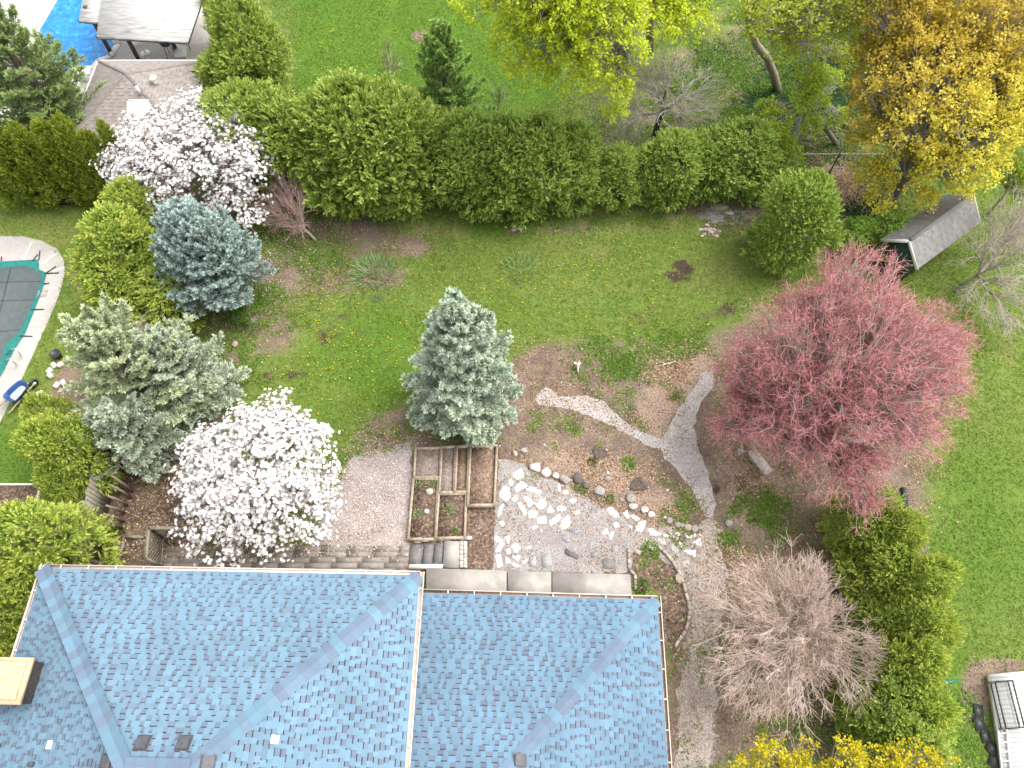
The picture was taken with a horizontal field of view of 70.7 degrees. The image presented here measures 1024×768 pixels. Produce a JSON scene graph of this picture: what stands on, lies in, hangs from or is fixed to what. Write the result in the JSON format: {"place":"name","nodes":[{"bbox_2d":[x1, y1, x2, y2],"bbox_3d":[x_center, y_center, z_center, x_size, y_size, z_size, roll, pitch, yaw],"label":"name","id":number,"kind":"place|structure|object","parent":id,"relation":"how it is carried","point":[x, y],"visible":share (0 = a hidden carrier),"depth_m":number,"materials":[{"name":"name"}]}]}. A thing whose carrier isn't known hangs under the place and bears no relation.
{"place":"outdoors","nodes":[
{"label":"outdoors","id":0,"kind":"place"},
{"bbox_2d":[39,0,113,68],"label":"pool water","id":1,"kind":"structure","parent":0,"point":[65,26],"depth_m":39.42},
{"bbox_2d":[163,546,409,570],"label":"paver terrace","id":2,"kind":"structure","parent":0,"point":[344,562],"depth_m":26.03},
{"bbox_2d":[0,0,1023,767],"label":"ground","id":3,"kind":"structure","parent":0,"point":[722,316],"depth_m":30.10,"materials":[{"name":"plant"}]},
{"bbox_2d":[0,594,23,656],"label":"cedar tree","id":4,"kind":"object","parent":3,"relation":"on","point":[5,651],"visible":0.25,"depth_m":22.29,"materials":[{"name":"green plant"}]},
{"bbox_2d":[0,379,38,413],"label":"wheelbarrow","id":5,"kind":"object","parent":3,"relation":"on","point":[15,392],"visible":0.96,"depth_m":28.66,"materials":[{"name":"blue paint"}]},
{"bbox_2d":[0,483,42,504],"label":"raised bed","id":6,"kind":"object","parent":3,"relation":"on","point":[9,492],"visible":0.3,"depth_m":27.09,"materials":[{"name":"soil"}]},
{"bbox_2d":[0,147,45,213],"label":"cedar tree","id":7,"kind":"object","parent":3,"relation":"on","point":[6,193],"visible":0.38,"depth_m":32.78,"materials":[{"name":"green plant"}]},
{"bbox_2d":[0,551,57,649],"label":"cedar tree","id":8,"kind":"object","parent":3,"relation":"on","point":[10,597],"visible":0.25,"depth_m":22.17,"materials":[{"name":"green plant"}]},
{"bbox_2d":[0,125,63,209],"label":"cedar tree","id":9,"kind":"object","parent":3,"relation":"on","point":[6,153],"visible":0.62,"depth_m":31.60,"materials":[{"name":"green plant"}]},
{"bbox_2d":[0,236,64,420],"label":"pool deck","id":10,"kind":"structure","parent":3,"relation":"on","point":[12,248],"depth_m":31.31,"materials":[{"name":"concrete"}]},
{"bbox_2d":[0,251,58,375],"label":"pool cover","id":11,"kind":"object","parent":10,"relation":"on","point":[22,283],"visible":1,"depth_m":31.27,"materials":[{"name":"plastic"}]},
{"bbox_2d":[2,118,81,210],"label":"cedar tree","id":12,"kind":"object","parent":3,"relation":"on","point":[23,143],"visible":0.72,"depth_m":31.09,"materials":[{"name":"green plant"}]},
{"bbox_2d":[0,1,108,180],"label":"fir tree","id":13,"kind":"object","parent":3,"relation":"on","point":[20,77],"visible":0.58,"depth_m":31.20,"materials":[{"name":"green plant"}]},
{"bbox_2d":[17,390,93,460],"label":"cedar tree","id":14,"kind":"object","parent":3,"relation":"on","point":[42,402],"visible":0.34,"depth_m":25.52,"materials":[{"name":"green plant"}]},
{"bbox_2d":[0,494,126,609],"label":"cedar tree","id":15,"kind":"object","parent":3,"relation":"on","point":[26,518],"visible":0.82,"depth_m":22.71,"materials":[{"name":"green plant"}]},
{"bbox_2d":[29,115,102,208],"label":"cedar tree","id":16,"kind":"object","parent":3,"relation":"on","point":[41,131],"visible":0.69,"depth_m":31.09,"materials":[{"name":"green plant"}]},
{"bbox_2d":[8,406,133,514],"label":"cedar tree","id":17,"kind":"object","parent":3,"relation":"on","point":[41,445],"visible":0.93,"depth_m":24.71,"materials":[{"name":"green plant"}]},
{"bbox_2d":[47,109,114,201],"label":"cedar tree","id":18,"kind":"object","parent":3,"relation":"on","point":[64,130],"visible":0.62,"depth_m":30.53,"materials":[{"name":"green plant"}]},
{"bbox_2d":[30,463,132,528],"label":"cedar tree","id":19,"kind":"object","parent":3,"relation":"on","point":[42,485],"visible":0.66,"depth_m":25.07,"materials":[{"name":"green plant"}]},
{"bbox_2d":[75,125,122,193],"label":"cedar tree","id":20,"kind":"object","parent":3,"relation":"on","point":[88,140],"visible":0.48,"depth_m":30.86,"materials":[{"name":"green plant"}]},
{"bbox_2d":[0,0,211,124],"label":"pool deck","id":21,"kind":"structure","parent":3,"relation":"on","point":[31,12],"depth_m":39.09,"materials":[{"name":"concrete"}]},
{"bbox_2d":[78,0,201,59],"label":"pool canopy","id":22,"kind":"object","parent":21,"relation":"on","point":[172,23],"visible":0.91,"depth_m":35.80,"materials":[{"name":"metal"}]},
{"bbox_2d":[64,199,158,301],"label":"cedar tree","id":23,"kind":"object","parent":3,"relation":"on","point":[104,230],"visible":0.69,"depth_m":28.35,"materials":[{"name":"green plant"}]},
{"bbox_2d":[76,250,158,327],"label":"cedar tree","id":24,"kind":"object","parent":3,"relation":"on","point":[90,289],"visible":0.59,"depth_m":28.61,"materials":[{"name":"green plant"}]},
{"bbox_2d":[70,293,178,564],"bbox_3d":[-14.919,1.226,27.705,0.750,1.800,11.076,2,62,1],"label":"wooden fence","id":25,"kind":"object","parent":3,"relation":"on","point":[91,494],"visible":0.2,"depth_m":26.22,"materials":[{"name":"brown wood"}]},
{"bbox_2d":[94,173,163,253],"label":"cedar tree","id":26,"kind":"object","parent":3,"relation":"on","point":[133,193],"visible":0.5,"depth_m":29.31,"materials":[{"name":"green plant"}]},
{"bbox_2d":[78,390,188,483],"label":"spruce tree","id":27,"kind":"object","parent":3,"relation":"on","point":[126,424],"visible":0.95,"depth_m":26.03,"materials":[{"name":"green plant"}]},
{"bbox_2d":[55,291,218,464],"bbox_3d":[-13.948,-0.585,25.932,6.001,6.624,5.486,-33,67,-16],"label":"spruce tree","id":28,"kind":"object","parent":3,"relation":"on","point":[98,341],"visible":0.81,"depth_m":25.09,"materials":[{"name":"green plant"}]},
{"bbox_2d":[73,60,204,173],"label":"pool house","id":29,"kind":"structure","parent":3,"relation":"on","point":[130,84],"depth_m":32.69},
{"bbox_2d":[144,526,186,565],"bbox_3d":[-12.268,5.796,25.611,1.048,1.291,1.164,0,62,0],"label":"lattice screen","id":30,"kind":"object","parent":3,"relation":"on","point":[155,532],"visible":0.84,"depth_m":25.53,"materials":[{"name":"brown wood"}]},
{"bbox_2d":[128,260,208,333],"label":"cedar tree","id":31,"kind":"object","parent":3,"relation":"on","point":[146,293],"visible":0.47,"depth_m":28.89,"materials":[{"name":"green plant"}]},
{"bbox_2d":[89,84,280,233],"bbox_3d":[-13.988,-9.174,31.186,8.292,5.331,5.878,0,62,0],"label":"magnolia tree","id":32,"kind":"object","parent":3,"relation":"on","point":[156,160],"visible":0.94,"depth_m":29.93,"materials":[{"name":"white plant"}]},
{"bbox_2d":[119,318,252,443],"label":"spruce tree","id":33,"kind":"object","parent":3,"relation":"on","point":[191,356],"visible":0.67,"depth_m":26.84,"materials":[{"name":"green plant"}]},
{"bbox_2d":[148,195,276,319],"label":"spruce tree","id":34,"kind":"object","parent":3,"relation":"on","point":[195,241],"visible":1,"depth_m":27.92,"materials":[{"name":"green plant"}]},
{"bbox_2d":[194,0,297,91],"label":"cedar tree","id":35,"kind":"object","parent":3,"relation":"on","point":[219,26],"visible":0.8,"depth_m":32.85,"materials":[{"name":"green plant"}]},
{"bbox_2d":[194,74,298,206],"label":"cedar tree","id":36,"kind":"object","parent":3,"relation":"on","point":[233,91],"visible":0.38,"depth_m":29.84,"materials":[{"name":"green plant"}]},
{"bbox_2d":[163,386,346,567],"bbox_3d":[-8.752,3.373,24.989,6.092,4.648,5.969,-9,63,-5],"label":"magnolia tree","id":37,"kind":"object","parent":3,"relation":"on","point":[270,427],"visible":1,"depth_m":24.17,"materials":[{"name":"white plant"}]},
{"bbox_2d":[249,158,317,242],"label":"japanese maple","id":38,"kind":"object","parent":3,"relation":"on","point":[300,224],"visible":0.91,"depth_m":31.66,"materials":[{"name":"red plant"}]},
{"bbox_2d":[237,84,339,209],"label":"cedar tree","id":39,"kind":"object","parent":3,"relation":"on","point":[284,107],"visible":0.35,"depth_m":29.85,"materials":[{"name":"green plant"}]},
{"bbox_2d":[274,91,379,215],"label":"cedar tree","id":40,"kind":"object","parent":3,"relation":"on","point":[300,165],"visible":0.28,"depth_m":30.27,"materials":[{"name":"green plant"}]},
{"bbox_2d":[0,562,671,767],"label":"house","id":41,"kind":"structure","parent":3,"relation":"on","point":[110,666],"depth_m":19.85,"materials":[{"name":"blue"}]},
{"bbox_2d":[309,146,372,223],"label":"cedar tree","id":42,"kind":"object","parent":3,"relation":"on","point":[345,213],"visible":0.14,"depth_m":31.86,"materials":[{"name":"green plant"}]},
{"bbox_2d":[115,180,577,562],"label":"petals","id":43,"kind":"object","parent":3,"relation":"on","point":[359,521],"visible":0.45,"depth_m":26.71,"materials":[{"name":"white plant"}]},
{"bbox_2d":[283,66,422,221],"bbox_3d":[-6.796,-9.928,30.946,6.315,6.817,6.042,-3,62,-2],"label":"cedar tree","id":44,"kind":"object","parent":3,"relation":"on","point":[332,90],"visible":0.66,"depth_m":29.39,"materials":[{"name":"green plant"}]},
{"bbox_2d":[319,446,412,545],"bbox_3d":[-5.467,4.197,27.155,3.397,0.001,3.996,0,62,0],"label":"gravel court","id":45,"kind":"object","parent":3,"relation":"on","point":[401,465],"visible":0.86,"depth_m":27.09,"materials":[{"name":"gravel"}]},
{"bbox_2d":[346,251,397,292],"bbox_3d":[-6.152,-5.009,31.715,2.290,0.497,2.152,21,64,11],"label":"daylily clump","id":46,"kind":"object","parent":3,"relation":"on","point":[378,258],"visible":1,"depth_m":31.88,"materials":[{"name":"green plant"}]},
{"bbox_2d":[334,70,461,221],"bbox_3d":[-5.055,-10.041,31.169,5.564,6.652,5.101,-13,63,-6],"label":"cedar tree","id":47,"kind":"object","parent":3,"relation":"on","point":[412,107],"visible":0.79,"depth_m":29.51,"materials":[{"name":"green plant"}]},
{"bbox_2d":[368,150,441,222],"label":"cedar tree","id":48,"kind":"object","parent":3,"relation":"on","point":[419,188],"visible":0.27,"depth_m":31.97,"materials":[{"name":"green plant"}]},
{"bbox_2d":[407,478,438,541],"bbox_3d":[-3.274,4.643,26.791,1.067,0.242,2.395,0,62,0],"label":"planter bed","id":49,"kind":"object","parent":3,"relation":"on","point":[423,527],"visible":0.93,"depth_m":26.69,"materials":[{"name":"soil"}]},
{"bbox_2d":[413,446,440,477],"bbox_3d":[-3.216,3.030,27.627,1.073,0.262,1.294,0,62,0],"label":"planter bed","id":50,"kind":"object","parent":3,"relation":"on","point":[426,464],"visible":0.87,"depth_m":27.59,"materials":[{"name":"soil"}]},
{"bbox_2d":[409,536,471,569],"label":"garden steps","id":51,"kind":"structure","parent":3,"relation":"on","point":[449,554],"depth_m":25.91,"materials":[{"name":"concrete"}]},
{"bbox_2d":[438,445,455,492],"bbox_3d":[-2.440,3.279,27.474,0.627,0.302,1.931,0,62,0],"label":"planter bed","id":52,"kind":"object","parent":3,"relation":"on","point":[447,469],"visible":0.83,"depth_m":27.41,"materials":[{"name":"soil"}]},
{"bbox_2d":[434,493,466,540],"bbox_3d":[-2.238,4.881,26.643,1.146,0.282,1.780,0,62,0],"label":"planter bed","id":53,"kind":"object","parent":3,"relation":"on","point":[444,525],"visible":0.96,"depth_m":26.57,"materials":[{"name":"soil"}]},
{"bbox_2d":[410,17,496,154],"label":"spruce tree","id":54,"kind":"object","parent":3,"relation":"on","point":[442,53],"visible":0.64,"depth_m":31.83,"materials":[{"name":"green plant"}]},
{"bbox_2d":[398,285,524,448],"bbox_3d":[-1.781,-0.832,25.299,4.633,8.156,4.731,0,62,0],"label":"spruce tree","id":55,"kind":"object","parent":3,"relation":"on","point":[461,385],"visible":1,"depth_m":25.07,"materials":[{"name":"green plant"}]},
{"bbox_2d":[454,445,468,492],"bbox_3d":[-1.891,3.263,27.465,0.556,0.332,1.931,0,62,0],"label":"planter bed","id":56,"kind":"object","parent":3,"relation":"on","point":[461,469],"visible":0.77,"depth_m":27.41,"materials":[{"name":"soil"}]},
{"bbox_2d":[432,104,513,224],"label":"cedar tree","id":57,"kind":"object","parent":3,"relation":"on","point":[468,120],"visible":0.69,"depth_m":30.32,"materials":[{"name":"green plant"}]},
{"bbox_2d":[467,508,494,569],"bbox_3d":[-1.155,5.599,26.413,1.060,0.001,2.417,0,62,0],"label":"mulch strip","id":58,"kind":"object","parent":3,"relation":"on","point":[480,546],"visible":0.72,"depth_m":26.39,"materials":[{"name":"wood"}]},
{"bbox_2d":[467,444,497,508],"bbox_3d":[-1.104,3.487,27.330,1.134,0.362,2.471,0,62,0],"label":"planter bed","id":59,"kind":"object","parent":3,"relation":"on","point":[482,476],"visible":1,"depth_m":27.22,"materials":[{"name":"soil"}]},
{"bbox_2d":[223,1,743,472],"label":"dandelions","id":60,"kind":"object","parent":3,"relation":"on","point":[434,277],"visible":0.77,"depth_m":31.25,"materials":[{"name":"yellow plant"}]},
{"bbox_2d":[454,108,547,231],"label":"cedar tree","id":61,"kind":"object","parent":3,"relation":"on","point":[505,125],"visible":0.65,"depth_m":30.33,"materials":[{"name":"green plant"}]},
{"bbox_2d":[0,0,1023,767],"bbox_3d":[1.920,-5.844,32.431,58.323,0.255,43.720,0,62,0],"label":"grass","id":62,"kind":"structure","parent":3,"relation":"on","point":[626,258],"depth_m":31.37,"materials":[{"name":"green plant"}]},
{"bbox_2d":[426,568,631,594],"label":"walkway","id":63,"kind":"structure","parent":3,"relation":"on","point":[518,581],"depth_m":25.38,"materials":[{"name":"concrete"}]},
{"bbox_2d":[52,0,1022,767],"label":"fallen leaves","id":64,"kind":"object","parent":3,"relation":"on","point":[680,376],"depth_m":27.45,"materials":[{"name":"plant"}]},
{"bbox_2d":[487,106,593,222],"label":"cedar tree","id":65,"kind":"object","parent":3,"relation":"on","point":[549,129],"visible":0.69,"depth_m":29.99,"materials":[{"name":"green plant"}]},
{"bbox_2d":[540,115,606,217],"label":"cedar tree","id":66,"kind":"object","parent":3,"relation":"on","point":[590,138],"visible":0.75,"depth_m":31.02,"materials":[{"name":"green plant"}]},
{"bbox_2d":[446,0,720,122],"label":"maple tree","id":67,"kind":"object","parent":3,"relation":"on","point":[572,20],"visible":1,"depth_m":26.09,"materials":[{"name":"green plant"}]},
{"bbox_2d":[187,0,1006,767],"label":"weeds","id":68,"kind":"object","parent":3,"relation":"on","point":[743,68],"visible":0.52,"depth_m":30.27,"materials":[{"name":"green plant"}]},
{"bbox_2d":[592,140,643,214],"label":"cedar tree","id":69,"kind":"object","parent":3,"relation":"on","point":[612,157],"visible":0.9,"depth_m":31.70,"materials":[{"name":"green plant"}]},
{"bbox_2d":[620,140,683,204],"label":"cedar tree","id":70,"kind":"object","parent":3,"relation":"on","point":[648,161],"visible":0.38,"depth_m":31.77,"materials":[{"name":"green plant"}]},
{"bbox_2d":[578,39,732,153],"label":"tangled tree","id":71,"kind":"object","parent":3,"relation":"on","point":[648,76],"visible":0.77,"depth_m":32.76,"materials":[{"name":"grey plant"}]},
{"bbox_2d":[632,545,686,645],"bbox_3d":[5.272,7.266,25.542,1.667,0.001,3.535,-19,64,-10],"label":"planting bed","id":72,"kind":"object","parent":3,"relation":"on","point":[670,616],"visible":0.84,"depth_m":25.52,"materials":[{"name":"soil"}]},
{"bbox_2d":[636,126,710,213],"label":"cedar tree","id":73,"kind":"object","parent":3,"relation":"on","point":[671,141],"visible":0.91,"depth_m":31.37,"materials":[{"name":"green plant"}]},
{"bbox_2d":[676,124,747,206],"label":"cedar tree","id":74,"kind":"object","parent":3,"relation":"on","point":[708,191],"visible":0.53,"depth_m":31.91,"materials":[{"name":"green plant"}]},
{"bbox_2d":[699,113,799,208],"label":"cedar tree","id":75,"kind":"object","parent":3,"relation":"on","point":[759,134],"visible":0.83,"depth_m":31.44,"materials":[{"name":"green plant"}]},
{"bbox_2d":[655,6,885,222],"bbox_3d":[16.607,-15.310,37.358,16.854,0.154,15.941,-31,67,-15],"label":"ivy","id":76,"kind":"object","parent":3,"relation":"on","point":[791,107],"visible":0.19,"depth_m":37.16,"materials":[{"name":"green plant"}]},
{"bbox_2d":[738,148,808,200],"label":"cedar tree","id":77,"kind":"object","parent":3,"relation":"on","point":[793,156],"visible":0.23,"depth_m":32.71,"materials":[{"name":"green plant"}]},
{"bbox_2d":[739,165,848,279],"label":"cedar tree","id":78,"kind":"object","parent":3,"relation":"on","point":[814,198],"visible":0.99,"depth_m":29.23,"materials":[{"name":"green plant"}]},
{"bbox_2d":[690,531,899,749],"bbox_3d":[8.430,7.950,22.561,5.918,4.708,5.797,-24,65,-12],"label":"bare tree","id":79,"kind":"object","parent":3,"relation":"on","point":[796,631],"visible":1,"depth_m":22.04,"materials":[{"name":"beige plant"}]},
{"bbox_2d":[751,58,848,165],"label":"woodland tree","id":80,"kind":"object","parent":3,"relation":"on","point":[814,83],"visible":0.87,"depth_m":32.65,"materials":[{"name":"green plant"}]},
{"bbox_2d":[731,0,877,91],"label":"woodland tree","id":81,"kind":"object","parent":3,"relation":"on","point":[797,20],"visible":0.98,"depth_m":29.70,"materials":[{"name":"green plant"}]},
{"bbox_2d":[700,233,984,539],"bbox_3d":[11.456,-0.219,24.976,8.272,8.025,9.380,37,68,18],"label":"red maple tree","id":82,"kind":"object","parent":3,"relation":"on","point":[873,369],"visible":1,"depth_m":23.68,"materials":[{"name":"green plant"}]},
{"bbox_2d":[727,731,969,767],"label":"blossom tree","id":83,"kind":"object","parent":3,"relation":"on","point":[859,758],"visible":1,"depth_m":16.78,"materials":[{"name":"yellow plant"}]},
{"bbox_2d":[827,214,880,254],"bbox_3d":[15.000,-6.467,31.751,2.091,1.810,1.831,-31,66,-15],"label":"green shrub","id":84,"kind":"object","parent":3,"relation":"on","point":[858,226],"visible":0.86,"depth_m":31.30,"materials":[{"name":"green plant"}]},
{"bbox_2d":[813,480,905,561],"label":"cedar tree","id":85,"kind":"object","parent":3,"relation":"on","point":[836,539],"visible":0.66,"depth_m":24.33,"materials":[{"name":"green plant"}]},
{"bbox_2d":[834,595,912,668],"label":"cedar tree","id":86,"kind":"object","parent":3,"relation":"on","point":[870,612],"visible":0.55,"depth_m":22.87,"materials":[{"name":"green plant"}]},
{"bbox_2d":[821,657,929,759],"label":"cedar tree","id":87,"kind":"object","parent":3,"relation":"on","point":[893,686],"visible":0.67,"depth_m":21.13,"materials":[{"name":"green plant"}]},
{"bbox_2d":[830,536,931,609],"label":"cedar tree","id":88,"kind":"object","parent":3,"relation":"on","point":[845,577],"visible":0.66,"depth_m":23.46,"materials":[{"name":"green plant"}]},
{"bbox_2d":[848,504,931,575],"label":"cedar tree","id":89,"kind":"object","parent":3,"relation":"on","point":[914,532],"visible":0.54,"depth_m":23.15,"materials":[{"name":"green plant"}]},
{"bbox_2d":[872,211,910,262],"bbox_3d":[16.434,-6.327,31.540,1.812,2.046,2.394,0,62,0],"label":"green shrub","id":90,"kind":"object","parent":3,"relation":"on","point":[894,221],"visible":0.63,"depth_m":31.26,"materials":[{"name":"green plant"}]},
{"bbox_2d":[842,621,952,704],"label":"cedar tree","id":91,"kind":"object","parent":3,"relation":"on","point":[936,669],"visible":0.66,"depth_m":21.13,"materials":[{"name":"green plant"}]},
{"bbox_2d":[841,694,953,767],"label":"cedar tree","id":92,"kind":"object","parent":3,"relation":"on","point":[928,736],"visible":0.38,"depth_m":20.35,"materials":[{"name":"green plant"}]},
{"bbox_2d":[855,551,966,632],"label":"cedar tree","id":93,"kind":"object","parent":3,"relation":"on","point":[933,564],"visible":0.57,"depth_m":22.07,"materials":[{"name":"green plant"}]},
{"bbox_2d":[857,589,967,673],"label":"cedar tree","id":94,"kind":"object","parent":3,"relation":"on","point":[937,626],"visible":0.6,"depth_m":21.56,"materials":[{"name":"green plant"}]},
{"bbox_2d":[866,679,965,752],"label":"cedar tree","id":95,"kind":"object","parent":3,"relation":"on","point":[945,714],"visible":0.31,"depth_m":20.75,"materials":[{"name":"green plant"}]},
{"bbox_2d":[874,194,980,281],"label":"garden shed","id":96,"kind":"structure","parent":3,"relation":"on","point":[919,239],"depth_m":30.53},
{"bbox_2d":[837,0,1023,216],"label":"maple tree","id":97,"kind":"object","parent":3,"relation":"on","point":[969,81],"visible":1,"depth_m":27.49,"materials":[{"name":"yellow plant"}]},
{"bbox_2d":[941,177,1023,347],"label":"bare shrub","id":98,"kind":"object","parent":3,"relation":"on","point":[1007,236],"visible":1,"depth_m":29.63,"materials":[{"name":"beige plant"}]},
{"bbox_2d":[971,703,999,767],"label":"plastic sheet","id":99,"kind":"object","parent":3,"relation":"on","point":[990,746],"visible":0.94,"depth_m":23.34,"materials":[{"name":"plastic"}]},
{"bbox_2d":[985,671,1023,767],"bbox_3d":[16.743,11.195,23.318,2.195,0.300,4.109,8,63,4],"label":"boarded store","id":100,"kind":"structure","parent":3,"relation":"on","point":[1016,740],"depth_m":23.45,"materials":[{"name":"white paint"}]},
{"bbox_2d":[988,680,1023,729],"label":"wire cage","id":101,"kind":"object","parent":100,"relation":"on","point":[1012,698],"visible":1,"depth_m":23.31,"materials":[{"name":"metal"}]},
{"bbox_2d":[986,146,1023,215],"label":"maple sapling","id":102,"kind":"object","parent":3,"relation":"on","point":[1019,170],"visible":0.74,"depth_m":31.11,"materials":[{"name":"green plant"}]},
{"bbox_2d":[492,459,699,577],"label":"patio","id":103,"kind":"structure","parent":0,"point":[547,535],"depth_m":26.46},
{"bbox_2d":[535,387,661,449],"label":"path","id":104,"kind":"structure","parent":0,"point":[648,439],"depth_m":28.80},
{"bbox_2d":[660,369,715,517],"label":"path","id":105,"kind":"structure","parent":0,"point":[685,463],"depth_m":28.06,"materials":[{"name":"gravel"}]},
{"bbox_2d":[673,518,728,767],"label":"path","id":106,"kind":"structure","parent":0,"point":[693,709],"depth_m":24.29,"materials":[{"name":"gravel"}]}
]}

